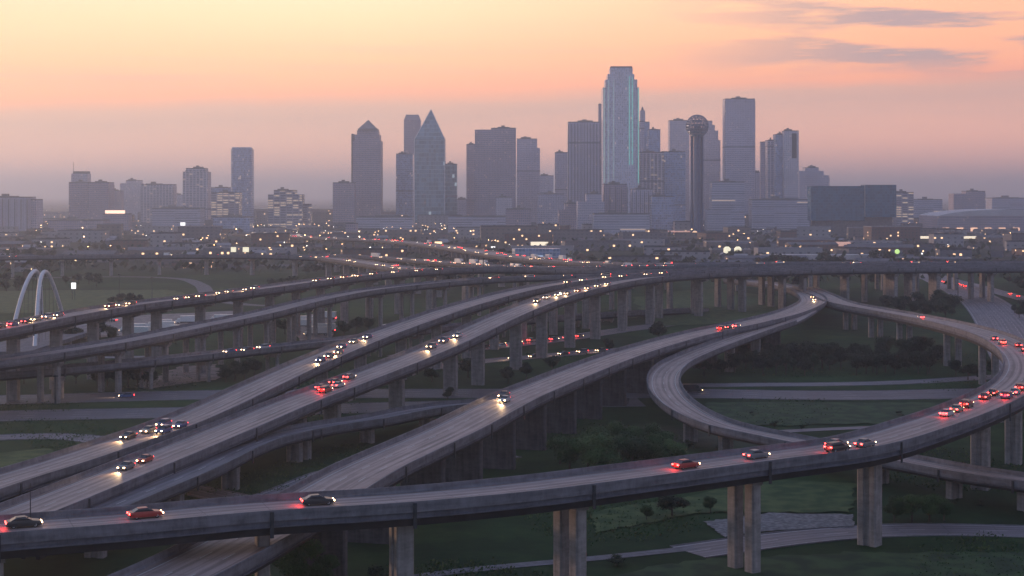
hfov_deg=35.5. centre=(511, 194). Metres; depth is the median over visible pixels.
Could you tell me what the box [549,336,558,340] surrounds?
car
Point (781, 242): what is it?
building
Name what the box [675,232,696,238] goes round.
building
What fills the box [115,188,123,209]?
office tower
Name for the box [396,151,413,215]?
office tower
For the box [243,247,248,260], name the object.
lit sign
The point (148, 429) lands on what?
car
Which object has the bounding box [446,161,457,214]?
office tower
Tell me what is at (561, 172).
office tower
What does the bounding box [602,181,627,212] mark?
office block
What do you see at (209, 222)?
building
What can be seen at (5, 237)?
building
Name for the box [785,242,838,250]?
building
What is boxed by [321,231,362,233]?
building
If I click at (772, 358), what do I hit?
dark tree
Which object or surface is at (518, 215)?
brick block
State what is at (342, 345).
car
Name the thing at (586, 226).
building
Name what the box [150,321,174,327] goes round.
truck
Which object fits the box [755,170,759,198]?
office block
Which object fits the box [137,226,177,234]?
building
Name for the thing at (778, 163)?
apartment tower
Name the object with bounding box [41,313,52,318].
car
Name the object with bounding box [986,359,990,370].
dark tree
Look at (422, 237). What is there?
building
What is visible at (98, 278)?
distant tree
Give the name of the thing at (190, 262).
building
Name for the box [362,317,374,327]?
dark tree
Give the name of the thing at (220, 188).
office block
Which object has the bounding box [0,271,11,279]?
distant tree
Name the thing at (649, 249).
building
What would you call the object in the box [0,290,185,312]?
grass field
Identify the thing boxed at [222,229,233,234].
building
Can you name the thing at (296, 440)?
highway flyover
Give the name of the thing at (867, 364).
dark tree
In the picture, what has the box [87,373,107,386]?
dark tree
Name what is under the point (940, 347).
dark tree
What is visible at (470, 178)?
office tower
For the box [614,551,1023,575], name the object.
grass field
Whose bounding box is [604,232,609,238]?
building
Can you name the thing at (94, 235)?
building
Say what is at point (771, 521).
gravel ground
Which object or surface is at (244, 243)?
house
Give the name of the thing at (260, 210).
building
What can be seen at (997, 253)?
house
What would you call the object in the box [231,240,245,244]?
house
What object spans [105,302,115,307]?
car
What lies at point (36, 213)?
office block
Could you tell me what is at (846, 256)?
pale depot
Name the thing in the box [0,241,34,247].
building
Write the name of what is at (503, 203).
office block
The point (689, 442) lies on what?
shrub
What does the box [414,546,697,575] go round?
path
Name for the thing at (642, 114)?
office tower
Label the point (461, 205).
office block
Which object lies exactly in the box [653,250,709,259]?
building
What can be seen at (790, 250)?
building
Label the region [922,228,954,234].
building
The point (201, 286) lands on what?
road
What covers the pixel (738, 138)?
office tower
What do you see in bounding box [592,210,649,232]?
office block
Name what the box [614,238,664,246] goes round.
building
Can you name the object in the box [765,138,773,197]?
apartment tower
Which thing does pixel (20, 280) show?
distant tree
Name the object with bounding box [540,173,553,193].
office block
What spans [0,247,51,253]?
building
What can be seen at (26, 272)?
distant tree
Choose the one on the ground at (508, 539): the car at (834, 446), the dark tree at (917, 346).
the dark tree at (917, 346)
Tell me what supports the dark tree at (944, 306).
on the ground at (508, 539)
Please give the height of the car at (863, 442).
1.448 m
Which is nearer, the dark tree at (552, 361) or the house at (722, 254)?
the dark tree at (552, 361)
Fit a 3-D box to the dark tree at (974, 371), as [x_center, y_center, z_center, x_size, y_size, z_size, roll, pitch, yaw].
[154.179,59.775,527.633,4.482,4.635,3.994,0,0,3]
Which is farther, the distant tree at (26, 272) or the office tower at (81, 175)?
the office tower at (81, 175)
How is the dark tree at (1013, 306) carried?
on the ground at (508, 539)
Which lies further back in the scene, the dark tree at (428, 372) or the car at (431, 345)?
the dark tree at (428, 372)
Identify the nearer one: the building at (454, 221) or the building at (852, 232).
the building at (852, 232)
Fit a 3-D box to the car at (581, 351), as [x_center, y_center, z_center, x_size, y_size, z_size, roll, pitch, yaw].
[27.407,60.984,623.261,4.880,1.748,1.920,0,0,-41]
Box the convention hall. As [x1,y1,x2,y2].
[919,209,1023,232]
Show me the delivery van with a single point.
(691, 387)
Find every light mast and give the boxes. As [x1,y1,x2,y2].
[30,483,30,517]
[52,375,57,403]
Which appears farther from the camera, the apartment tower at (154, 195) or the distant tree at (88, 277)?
the apartment tower at (154, 195)
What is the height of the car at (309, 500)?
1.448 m
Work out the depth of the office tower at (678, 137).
3300.00 m
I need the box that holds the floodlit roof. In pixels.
[920,236,975,238]
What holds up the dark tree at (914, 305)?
on the ground at (508, 539)
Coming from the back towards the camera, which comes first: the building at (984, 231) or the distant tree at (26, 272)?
the building at (984, 231)
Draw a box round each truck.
[119,323,146,331]
[134,326,150,333]
[147,319,171,325]
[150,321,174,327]
[175,315,194,323]
[211,314,232,318]
[300,319,312,325]
[304,326,326,335]
[318,323,335,331]
[325,311,336,319]
[371,253,381,256]
[455,258,464,263]
[469,259,478,264]
[479,260,488,264]
[544,254,551,259]
[558,255,565,260]
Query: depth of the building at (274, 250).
1641.98 m
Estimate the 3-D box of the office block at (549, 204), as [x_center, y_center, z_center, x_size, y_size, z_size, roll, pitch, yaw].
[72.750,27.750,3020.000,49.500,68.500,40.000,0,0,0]
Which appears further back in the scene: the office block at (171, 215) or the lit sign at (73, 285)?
the office block at (171, 215)
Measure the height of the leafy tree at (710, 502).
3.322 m
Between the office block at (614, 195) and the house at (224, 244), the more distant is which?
the office block at (614, 195)
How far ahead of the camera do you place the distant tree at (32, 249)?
1595.56 m
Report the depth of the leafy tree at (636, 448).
353.41 m
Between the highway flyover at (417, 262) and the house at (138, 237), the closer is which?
the highway flyover at (417, 262)
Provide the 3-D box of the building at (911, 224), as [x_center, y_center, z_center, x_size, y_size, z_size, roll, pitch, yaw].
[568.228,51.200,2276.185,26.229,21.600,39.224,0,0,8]
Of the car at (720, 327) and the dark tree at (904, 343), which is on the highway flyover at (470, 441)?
the car at (720, 327)
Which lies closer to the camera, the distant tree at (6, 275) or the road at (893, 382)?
the road at (893, 382)
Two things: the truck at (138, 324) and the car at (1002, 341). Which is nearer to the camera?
the car at (1002, 341)
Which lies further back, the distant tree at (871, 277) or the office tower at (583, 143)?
the office tower at (583, 143)
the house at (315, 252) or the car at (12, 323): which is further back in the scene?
the house at (315, 252)
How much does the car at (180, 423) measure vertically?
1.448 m
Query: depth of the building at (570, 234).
2083.87 m
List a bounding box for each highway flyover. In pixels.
[0,254,503,296]
[0,263,1023,400]
[0,265,1023,502]
[0,267,1023,514]
[0,271,660,403]
[0,285,1023,575]
[0,308,708,398]
[21,398,628,559]
[107,279,826,575]
[232,234,1023,290]
[309,253,720,294]
[647,311,1023,510]
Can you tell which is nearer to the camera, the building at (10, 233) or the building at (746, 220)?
the building at (10, 233)
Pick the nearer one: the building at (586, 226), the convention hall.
the building at (586, 226)
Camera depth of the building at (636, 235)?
2058.79 m
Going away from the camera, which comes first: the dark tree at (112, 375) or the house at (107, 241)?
the dark tree at (112, 375)
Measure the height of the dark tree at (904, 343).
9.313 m
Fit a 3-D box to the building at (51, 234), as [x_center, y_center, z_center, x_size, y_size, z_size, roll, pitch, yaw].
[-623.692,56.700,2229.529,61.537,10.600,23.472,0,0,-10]
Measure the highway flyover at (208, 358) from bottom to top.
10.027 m
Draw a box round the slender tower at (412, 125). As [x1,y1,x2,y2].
[404,115,420,153]
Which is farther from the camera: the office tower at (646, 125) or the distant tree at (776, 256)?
the office tower at (646, 125)
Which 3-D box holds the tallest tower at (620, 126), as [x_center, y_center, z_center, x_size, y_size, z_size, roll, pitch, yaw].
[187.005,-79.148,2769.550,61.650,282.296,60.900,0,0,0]
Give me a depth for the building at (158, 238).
1919.76 m
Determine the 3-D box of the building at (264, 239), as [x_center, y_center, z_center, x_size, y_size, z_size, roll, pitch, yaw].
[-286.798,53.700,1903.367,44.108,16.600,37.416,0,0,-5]
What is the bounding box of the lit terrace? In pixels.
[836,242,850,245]
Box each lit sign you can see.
[71,282,75,299]
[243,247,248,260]
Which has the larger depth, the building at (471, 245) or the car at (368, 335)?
the building at (471, 245)
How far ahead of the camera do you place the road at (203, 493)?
330.59 m
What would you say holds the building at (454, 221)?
on the ground at (508, 539)
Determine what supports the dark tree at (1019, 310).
on the ground at (508, 539)
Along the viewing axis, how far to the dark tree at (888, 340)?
598.21 m
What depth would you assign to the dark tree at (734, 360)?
554.27 m
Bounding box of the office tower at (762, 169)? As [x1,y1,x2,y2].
[760,142,764,198]
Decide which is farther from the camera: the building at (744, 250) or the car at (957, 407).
the building at (744, 250)
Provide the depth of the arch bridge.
626.57 m
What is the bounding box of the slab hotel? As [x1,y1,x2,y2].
[808,185,895,236]
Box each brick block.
[346,223,357,230]
[506,205,530,224]
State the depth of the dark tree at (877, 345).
589.86 m
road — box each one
[0,276,264,305]
[0,388,975,404]
[0,397,645,420]
[0,433,101,442]
[82,355,144,358]
[184,485,247,498]
[254,456,521,494]
[386,324,677,355]
[424,348,614,369]
[670,523,1023,557]
[682,375,990,386]
[781,421,1003,431]
[919,274,1023,370]
[941,278,1023,299]
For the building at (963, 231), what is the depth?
2249.77 m
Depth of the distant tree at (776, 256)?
1386.83 m
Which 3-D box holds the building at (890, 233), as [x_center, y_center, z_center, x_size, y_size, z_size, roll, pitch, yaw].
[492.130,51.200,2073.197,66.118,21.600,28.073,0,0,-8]
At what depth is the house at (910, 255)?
1491.58 m
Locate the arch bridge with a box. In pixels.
[0,269,110,354]
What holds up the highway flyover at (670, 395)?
on the ground at (508, 539)
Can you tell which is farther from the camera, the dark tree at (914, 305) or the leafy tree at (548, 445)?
the dark tree at (914, 305)
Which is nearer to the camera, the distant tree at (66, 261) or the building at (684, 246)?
the distant tree at (66, 261)
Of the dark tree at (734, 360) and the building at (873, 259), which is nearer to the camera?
the dark tree at (734, 360)
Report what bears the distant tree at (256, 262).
on the ground at (508, 539)
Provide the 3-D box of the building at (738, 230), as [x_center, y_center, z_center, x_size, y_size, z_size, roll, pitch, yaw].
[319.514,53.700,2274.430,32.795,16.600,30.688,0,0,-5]
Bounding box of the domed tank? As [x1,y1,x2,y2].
[724,247,730,252]
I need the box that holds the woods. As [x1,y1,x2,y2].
[0,204,1022,283]
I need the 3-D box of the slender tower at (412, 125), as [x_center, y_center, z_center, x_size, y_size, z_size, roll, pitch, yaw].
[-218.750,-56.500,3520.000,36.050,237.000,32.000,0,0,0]
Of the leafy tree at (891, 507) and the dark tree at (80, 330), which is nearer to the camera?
the leafy tree at (891, 507)
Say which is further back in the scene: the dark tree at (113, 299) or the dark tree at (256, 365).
the dark tree at (113, 299)
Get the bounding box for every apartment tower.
[141,182,176,222]
[183,165,210,219]
[268,187,304,229]
[303,204,311,225]
[639,149,663,193]
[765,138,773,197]
[773,132,782,197]
[782,128,798,198]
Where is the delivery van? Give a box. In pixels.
[683,384,702,392]
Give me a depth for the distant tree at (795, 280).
1060.07 m
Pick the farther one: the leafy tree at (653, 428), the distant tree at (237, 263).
the distant tree at (237, 263)
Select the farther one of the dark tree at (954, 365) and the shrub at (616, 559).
the dark tree at (954, 365)
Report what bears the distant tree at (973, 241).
on the ground at (508, 539)
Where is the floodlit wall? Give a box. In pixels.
[531,242,547,244]
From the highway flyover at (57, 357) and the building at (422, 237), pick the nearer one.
the highway flyover at (57, 357)
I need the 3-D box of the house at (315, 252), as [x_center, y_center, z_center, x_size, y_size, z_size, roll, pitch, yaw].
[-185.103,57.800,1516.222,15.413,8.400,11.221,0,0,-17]
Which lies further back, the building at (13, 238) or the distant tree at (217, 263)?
the building at (13, 238)
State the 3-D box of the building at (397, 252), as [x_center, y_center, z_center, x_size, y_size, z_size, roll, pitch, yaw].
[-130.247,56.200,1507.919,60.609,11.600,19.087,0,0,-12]
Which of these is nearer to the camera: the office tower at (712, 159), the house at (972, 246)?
the house at (972, 246)
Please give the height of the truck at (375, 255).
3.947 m
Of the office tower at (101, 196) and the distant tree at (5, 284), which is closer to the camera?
the distant tree at (5, 284)
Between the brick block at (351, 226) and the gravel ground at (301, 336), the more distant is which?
the brick block at (351, 226)
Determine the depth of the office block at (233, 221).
2600.00 m
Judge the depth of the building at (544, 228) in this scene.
2226.57 m
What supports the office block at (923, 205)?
on the ground at (508, 539)
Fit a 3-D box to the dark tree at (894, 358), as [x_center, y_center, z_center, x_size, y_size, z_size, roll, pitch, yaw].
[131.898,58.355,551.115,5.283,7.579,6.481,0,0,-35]
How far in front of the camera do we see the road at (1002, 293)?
1019.13 m
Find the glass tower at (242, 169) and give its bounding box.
[231,147,253,215]
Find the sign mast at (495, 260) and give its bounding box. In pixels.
[482,259,498,294]
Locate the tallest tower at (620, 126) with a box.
[601,66,638,212]
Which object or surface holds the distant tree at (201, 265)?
on the ground at (508, 539)
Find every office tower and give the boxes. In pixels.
[69,180,88,218]
[71,162,90,181]
[88,180,114,218]
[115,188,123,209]
[120,178,143,220]
[333,180,355,222]
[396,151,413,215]
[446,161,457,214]
[466,142,474,214]
[475,125,515,214]
[517,136,539,223]
[555,150,567,202]
[567,119,599,202]
[598,104,600,192]
[639,121,644,151]
[640,107,644,121]
[644,122,649,150]
[647,127,659,151]
[661,149,685,220]
[668,118,689,220]
[704,121,720,208]
[722,96,754,214]
[760,142,764,198]
[799,165,829,198]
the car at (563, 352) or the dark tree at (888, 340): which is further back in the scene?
the car at (563, 352)
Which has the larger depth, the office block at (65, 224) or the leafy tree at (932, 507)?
the office block at (65, 224)
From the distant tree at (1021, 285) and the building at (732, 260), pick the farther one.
the building at (732, 260)
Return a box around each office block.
[0,194,35,230]
[31,199,42,227]
[48,217,109,231]
[152,205,204,225]
[177,193,182,205]
[211,185,230,191]
[211,190,241,219]
[213,213,253,232]
[457,197,465,214]
[496,194,511,214]
[537,191,563,225]
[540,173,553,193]
[558,200,575,228]
[576,190,604,228]
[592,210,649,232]
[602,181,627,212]
[630,186,652,212]
[650,193,673,233]
[749,196,809,228]
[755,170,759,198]
[892,189,913,225]
[914,197,941,217]
[948,189,985,209]
[986,196,1023,209]
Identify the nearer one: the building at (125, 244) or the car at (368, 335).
the car at (368, 335)
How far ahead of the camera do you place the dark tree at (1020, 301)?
842.18 m
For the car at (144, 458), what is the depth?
317.27 m
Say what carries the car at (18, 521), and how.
on the highway flyover at (568, 497)
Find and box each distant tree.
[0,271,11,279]
[0,281,10,290]
[9,247,17,252]
[14,275,25,289]
[21,268,29,277]
[25,247,37,253]
[29,260,38,266]
[34,249,44,254]
[40,260,58,268]
[40,266,49,279]
[62,276,69,281]
[64,260,74,269]
[71,273,81,283]
[79,260,89,264]
[84,272,92,280]
[91,273,102,286]
[196,261,203,272]
[215,259,221,266]
[231,260,242,267]
[248,260,258,267]
[267,278,275,283]
[285,276,298,280]
[309,263,321,273]
[586,255,598,260]
[659,258,668,262]
[683,256,693,261]
[768,254,779,261]
[786,256,798,261]
[791,277,798,284]
[825,254,832,260]
[868,250,879,257]
[868,274,874,286]
[879,250,890,255]
[890,254,897,260]
[913,246,919,252]
[968,239,976,244]
[1017,281,1023,290]
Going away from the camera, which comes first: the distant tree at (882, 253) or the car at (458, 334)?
the car at (458, 334)
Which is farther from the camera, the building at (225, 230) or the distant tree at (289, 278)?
the building at (225, 230)
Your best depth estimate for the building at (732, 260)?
1356.02 m
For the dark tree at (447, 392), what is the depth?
481.98 m
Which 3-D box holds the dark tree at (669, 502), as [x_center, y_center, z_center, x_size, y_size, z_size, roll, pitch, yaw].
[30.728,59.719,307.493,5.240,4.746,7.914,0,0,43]
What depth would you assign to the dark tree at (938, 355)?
550.69 m
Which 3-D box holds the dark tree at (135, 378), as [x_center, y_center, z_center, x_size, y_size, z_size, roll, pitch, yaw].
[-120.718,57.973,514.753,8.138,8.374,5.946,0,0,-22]
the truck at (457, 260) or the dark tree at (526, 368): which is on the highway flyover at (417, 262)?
the truck at (457, 260)
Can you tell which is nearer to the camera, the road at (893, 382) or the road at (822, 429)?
the road at (822, 429)
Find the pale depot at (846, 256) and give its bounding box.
[759,254,868,259]
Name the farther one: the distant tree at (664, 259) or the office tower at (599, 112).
the office tower at (599, 112)
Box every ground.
[0,197,1023,575]
[84,311,232,337]
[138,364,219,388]
[296,314,337,340]
[703,512,854,536]
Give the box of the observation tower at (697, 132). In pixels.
[686,114,708,231]
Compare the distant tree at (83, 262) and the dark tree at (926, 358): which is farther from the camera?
the distant tree at (83, 262)
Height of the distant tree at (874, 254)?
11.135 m
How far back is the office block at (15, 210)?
2700.00 m
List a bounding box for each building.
[0,226,18,233]
[0,232,17,235]
[0,235,10,240]
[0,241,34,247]
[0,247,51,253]
[0,260,46,268]
[11,236,23,240]
[27,228,53,234]
[32,237,69,246]
[41,232,57,237]
[43,213,61,217]
[43,218,66,221]
[58,229,109,241]
[61,250,119,260]
[97,223,122,238]
[109,239,147,249]
[128,247,187,254]
[132,222,151,228]
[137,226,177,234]
[146,259,201,264]
[150,232,181,245]
[163,242,214,249]
[172,260,214,267]
[178,225,221,241]
[203,246,246,253]
[205,220,212,225]
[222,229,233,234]
[248,247,296,254]
[251,232,289,246]
[253,227,284,232]
[254,209,267,218]
[256,212,267,223]
[272,243,314,250]
[296,226,322,234]
[312,209,332,211]
[312,211,332,221]
[312,222,352,228]
[320,233,370,241]
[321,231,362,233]
[341,248,406,256]
[358,228,383,234]
[375,214,407,215]
[380,229,422,238]
[383,212,395,214]
[394,228,438,233]
[410,234,451,241]
[418,214,448,228]
[454,242,487,248]
[456,227,479,237]
[480,225,535,241]
[505,232,553,246]
[511,245,573,254]
[538,223,559,232]
[548,229,603,241]
[560,224,570,228]
[561,240,630,250]
[582,224,591,228]
[602,255,681,262]
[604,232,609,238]
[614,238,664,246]
[618,232,666,238]
[644,245,681,254]
[645,229,667,236]
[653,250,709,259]
[672,244,695,249]
[673,221,689,234]
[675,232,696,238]
[692,259,744,261]
[697,232,729,240]
[703,240,753,246]
[709,248,750,253]
[723,226,750,237]
[724,255,807,261]
[738,234,756,241]
[745,215,748,226]
[751,229,771,234]
[754,247,822,254]
[777,230,796,237]
[777,238,834,246]
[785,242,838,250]
[797,226,830,237]
[833,247,883,253]
[847,227,862,238]
[847,244,913,254]
[848,240,902,243]
[854,258,892,260]
[863,226,919,241]
[895,256,971,260]
[901,223,921,235]
[907,243,944,250]
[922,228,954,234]
[922,259,1008,260]
[929,233,963,246]
[934,228,966,235]
[935,247,971,257]
[938,231,961,232]
[975,235,1002,241]
[980,228,1009,234]
[1001,231,1023,234]
[1003,232,1023,246]
[1005,240,1023,250]
[1011,248,1023,255]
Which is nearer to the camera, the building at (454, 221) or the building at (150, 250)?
the building at (150, 250)
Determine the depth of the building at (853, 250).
1517.03 m
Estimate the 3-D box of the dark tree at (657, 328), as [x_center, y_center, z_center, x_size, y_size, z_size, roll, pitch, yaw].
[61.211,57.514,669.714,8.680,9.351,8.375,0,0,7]
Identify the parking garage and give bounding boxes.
[356,216,413,228]
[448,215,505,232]
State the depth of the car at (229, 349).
539.48 m
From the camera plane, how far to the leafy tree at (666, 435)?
370.00 m
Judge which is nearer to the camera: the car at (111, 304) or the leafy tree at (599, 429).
the leafy tree at (599, 429)
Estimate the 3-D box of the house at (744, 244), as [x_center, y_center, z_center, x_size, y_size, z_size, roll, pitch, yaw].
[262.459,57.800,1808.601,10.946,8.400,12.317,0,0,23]
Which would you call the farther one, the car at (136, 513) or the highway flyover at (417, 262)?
the highway flyover at (417, 262)
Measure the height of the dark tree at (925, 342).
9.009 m
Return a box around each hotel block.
[102,210,131,229]
[704,179,744,230]
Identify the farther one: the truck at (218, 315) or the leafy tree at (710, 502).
the truck at (218, 315)
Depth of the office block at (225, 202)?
2900.00 m
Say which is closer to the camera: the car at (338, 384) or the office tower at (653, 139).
the car at (338, 384)
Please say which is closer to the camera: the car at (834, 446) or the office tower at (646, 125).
the car at (834, 446)
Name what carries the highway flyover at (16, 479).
on the ground at (508, 539)
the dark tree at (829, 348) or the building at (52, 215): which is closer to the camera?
the dark tree at (829, 348)
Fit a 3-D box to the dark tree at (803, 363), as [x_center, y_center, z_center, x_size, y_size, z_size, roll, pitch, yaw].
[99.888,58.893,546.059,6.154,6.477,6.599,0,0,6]
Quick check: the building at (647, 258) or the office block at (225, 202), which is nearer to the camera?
the building at (647, 258)
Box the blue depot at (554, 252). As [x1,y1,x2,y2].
[512,248,559,257]
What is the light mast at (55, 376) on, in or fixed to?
on the ground at (508, 539)
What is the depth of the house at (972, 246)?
1790.73 m
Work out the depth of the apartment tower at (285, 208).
2800.00 m
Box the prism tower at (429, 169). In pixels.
[414,110,445,224]
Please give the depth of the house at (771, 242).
1992.73 m
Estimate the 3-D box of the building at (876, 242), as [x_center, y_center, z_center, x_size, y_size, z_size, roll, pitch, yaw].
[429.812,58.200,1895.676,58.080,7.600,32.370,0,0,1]
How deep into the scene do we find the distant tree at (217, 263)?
1310.60 m
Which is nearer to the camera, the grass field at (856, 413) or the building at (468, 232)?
the grass field at (856, 413)
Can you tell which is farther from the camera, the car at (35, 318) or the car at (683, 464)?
the car at (35, 318)
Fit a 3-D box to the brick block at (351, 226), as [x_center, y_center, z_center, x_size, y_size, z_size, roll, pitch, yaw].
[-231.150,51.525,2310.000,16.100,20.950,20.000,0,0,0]
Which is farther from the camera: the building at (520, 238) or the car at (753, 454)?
the building at (520, 238)
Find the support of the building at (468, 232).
on the ground at (508, 539)
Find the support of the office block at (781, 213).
on the ground at (508, 539)
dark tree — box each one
[63,326,77,333]
[76,327,86,342]
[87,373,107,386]
[99,322,107,338]
[103,326,118,337]
[105,371,131,379]
[105,372,110,385]
[107,296,116,302]
[116,293,125,301]
[122,361,139,387]
[123,293,136,300]
[132,372,144,386]
[135,294,144,299]
[137,371,158,386]
[216,365,234,381]
[229,360,244,380]
[239,358,253,378]
[251,359,262,375]
[276,319,286,333]
[337,320,349,331]
[347,316,363,333]
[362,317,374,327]
[423,368,439,381]
[442,387,453,396]
[458,358,470,377]
[500,366,514,383]
[519,362,533,378]
[543,355,560,369]
[603,338,614,349]
[648,321,667,336]
[655,495,689,515]
[694,360,713,375]
[726,353,744,372]
[737,344,750,353]
[748,337,766,349]
[765,349,786,374]
[780,343,800,369]
[796,340,814,347]
[796,357,812,375]
[800,343,826,369]
[816,343,834,368]
[828,342,839,348]
[832,347,848,367]
[845,343,860,353]
[847,353,869,374]
[852,344,873,366]
[860,352,874,373]
[866,353,888,374]
[873,335,894,351]
[874,342,888,351]
[879,295,892,307]
[887,353,902,374]
[888,296,911,309]
[895,338,914,349]
[907,300,919,311]
[907,351,921,373]
[909,336,935,351]
[909,339,921,351]
[910,291,925,308]
[918,300,935,314]
[918,351,935,374]
[920,350,942,373]
[928,346,941,360]
[929,289,945,299]
[934,298,955,317]
[936,344,942,362]
[941,294,963,314]
[948,360,960,375]
[958,363,976,379]
[972,369,986,376]
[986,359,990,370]
[1011,304,1016,312]
[1012,277,1020,282]
[1014,306,1023,317]
[1016,299,1023,308]
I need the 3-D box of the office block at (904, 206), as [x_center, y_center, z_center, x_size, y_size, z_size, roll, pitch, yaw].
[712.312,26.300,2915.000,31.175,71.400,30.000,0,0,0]
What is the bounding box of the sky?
[0,0,1023,196]
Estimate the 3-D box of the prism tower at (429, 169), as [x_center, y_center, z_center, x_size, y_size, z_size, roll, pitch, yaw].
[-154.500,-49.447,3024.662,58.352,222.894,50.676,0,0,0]
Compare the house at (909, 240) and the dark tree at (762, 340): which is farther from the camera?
the house at (909, 240)
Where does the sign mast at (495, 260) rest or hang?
on the ground at (508, 539)
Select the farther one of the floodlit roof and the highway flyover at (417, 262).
the floodlit roof
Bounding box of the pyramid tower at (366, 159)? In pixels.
[351,120,382,216]
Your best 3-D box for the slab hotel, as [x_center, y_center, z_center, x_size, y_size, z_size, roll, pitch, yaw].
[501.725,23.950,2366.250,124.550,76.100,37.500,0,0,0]
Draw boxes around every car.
[5,515,42,528]
[7,321,18,325]
[21,318,32,323]
[30,316,41,320]
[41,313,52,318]
[53,312,63,316]
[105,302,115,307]
[116,302,125,306]
[117,461,134,469]
[119,392,134,397]
[120,431,136,439]
[126,300,135,304]
[127,506,163,519]
[136,454,153,462]
[140,425,155,433]
[155,418,171,427]
[155,424,171,433]
[173,420,187,427]
[223,348,235,351]
[251,285,258,289]
[256,344,269,348]
[300,494,334,505]
[315,356,325,361]
[318,385,332,392]
[324,352,333,357]
[328,378,341,383]
[331,381,344,387]
[333,348,343,353]
[337,343,346,348]
[343,373,355,378]
[349,338,358,342]
[363,333,371,338]
[426,342,436,348]
[439,336,448,342]
[453,332,461,337]
[498,391,509,397]
[499,395,510,402]
[527,338,535,341]
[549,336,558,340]
[558,351,568,354]
[576,348,587,353]
[595,348,606,351]
[672,458,699,469]
[717,325,725,330]
[743,449,769,459]
[824,441,850,451]
[825,438,847,444]
[854,438,875,447]
[939,408,953,416]
[950,404,963,411]
[959,398,973,407]
[979,392,990,399]
[987,388,998,395]
[990,335,997,340]
[998,339,1006,344]
[1000,390,1012,398]
[1010,388,1020,394]
[1014,342,1021,346]
[1015,382,1023,390]
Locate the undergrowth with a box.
[0,352,1023,575]
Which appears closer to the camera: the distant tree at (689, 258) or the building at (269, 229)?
the distant tree at (689, 258)
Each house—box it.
[14,264,33,271]
[23,245,37,247]
[36,234,46,237]
[105,238,116,244]
[130,229,136,233]
[132,236,144,239]
[216,243,231,246]
[228,230,236,235]
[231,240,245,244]
[239,241,248,245]
[252,250,266,253]
[278,250,290,254]
[308,251,324,254]
[315,245,324,249]
[375,235,388,238]
[576,253,586,258]
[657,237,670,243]
[718,252,725,258]
[722,244,735,247]
[738,242,749,248]
[765,239,776,243]
[853,235,862,240]
[896,254,913,256]
[902,239,915,243]
[919,245,932,252]
[967,245,977,249]
[987,229,996,234]
[990,251,1003,256]
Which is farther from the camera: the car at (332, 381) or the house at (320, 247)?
the house at (320, 247)
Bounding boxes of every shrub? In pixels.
[367,565,388,575]
[607,554,625,565]
[684,439,696,447]
[769,420,778,427]
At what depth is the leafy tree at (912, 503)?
301.12 m
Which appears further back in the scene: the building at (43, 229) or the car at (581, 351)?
the building at (43, 229)
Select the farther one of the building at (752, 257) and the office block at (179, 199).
the office block at (179, 199)
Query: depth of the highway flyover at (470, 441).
339.26 m
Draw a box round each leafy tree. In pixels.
[271,539,324,575]
[304,554,340,575]
[545,434,569,463]
[550,435,579,468]
[568,433,603,466]
[580,424,611,438]
[583,431,632,464]
[606,420,643,459]
[611,431,650,461]
[628,422,662,437]
[639,504,653,519]
[640,432,673,459]
[659,430,675,441]
[662,438,688,455]
[702,496,716,512]
[882,495,904,521]
[892,494,930,522]
[917,493,945,521]
[938,497,954,520]
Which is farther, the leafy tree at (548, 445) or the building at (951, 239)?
the building at (951, 239)
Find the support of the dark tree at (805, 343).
on the ground at (508, 539)
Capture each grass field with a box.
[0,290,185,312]
[0,448,54,467]
[592,480,856,531]
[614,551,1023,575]
[633,288,777,325]
[705,402,940,425]
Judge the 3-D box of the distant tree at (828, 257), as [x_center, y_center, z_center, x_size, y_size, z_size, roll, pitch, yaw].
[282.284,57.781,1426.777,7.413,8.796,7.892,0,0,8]
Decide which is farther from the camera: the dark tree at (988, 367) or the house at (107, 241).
the house at (107, 241)
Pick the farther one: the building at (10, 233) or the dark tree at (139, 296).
the building at (10, 233)
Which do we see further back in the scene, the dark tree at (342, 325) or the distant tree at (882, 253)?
the distant tree at (882, 253)
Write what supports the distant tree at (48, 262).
on the ground at (508, 539)
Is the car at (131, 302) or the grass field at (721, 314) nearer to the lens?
the car at (131, 302)
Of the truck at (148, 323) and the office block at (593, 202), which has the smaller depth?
the truck at (148, 323)
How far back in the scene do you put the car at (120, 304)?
564.21 m
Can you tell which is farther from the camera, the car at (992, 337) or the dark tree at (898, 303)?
the dark tree at (898, 303)
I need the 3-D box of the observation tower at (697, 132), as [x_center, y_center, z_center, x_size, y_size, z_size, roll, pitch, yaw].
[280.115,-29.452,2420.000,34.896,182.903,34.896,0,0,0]
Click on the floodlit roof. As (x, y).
(927, 237)
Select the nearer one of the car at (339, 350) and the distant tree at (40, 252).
the car at (339, 350)
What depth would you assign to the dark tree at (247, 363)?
536.36 m
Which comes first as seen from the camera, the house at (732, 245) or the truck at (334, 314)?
the truck at (334, 314)
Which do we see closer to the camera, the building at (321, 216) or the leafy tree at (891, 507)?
the leafy tree at (891, 507)
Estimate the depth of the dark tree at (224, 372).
526.44 m
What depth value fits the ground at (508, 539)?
467.70 m

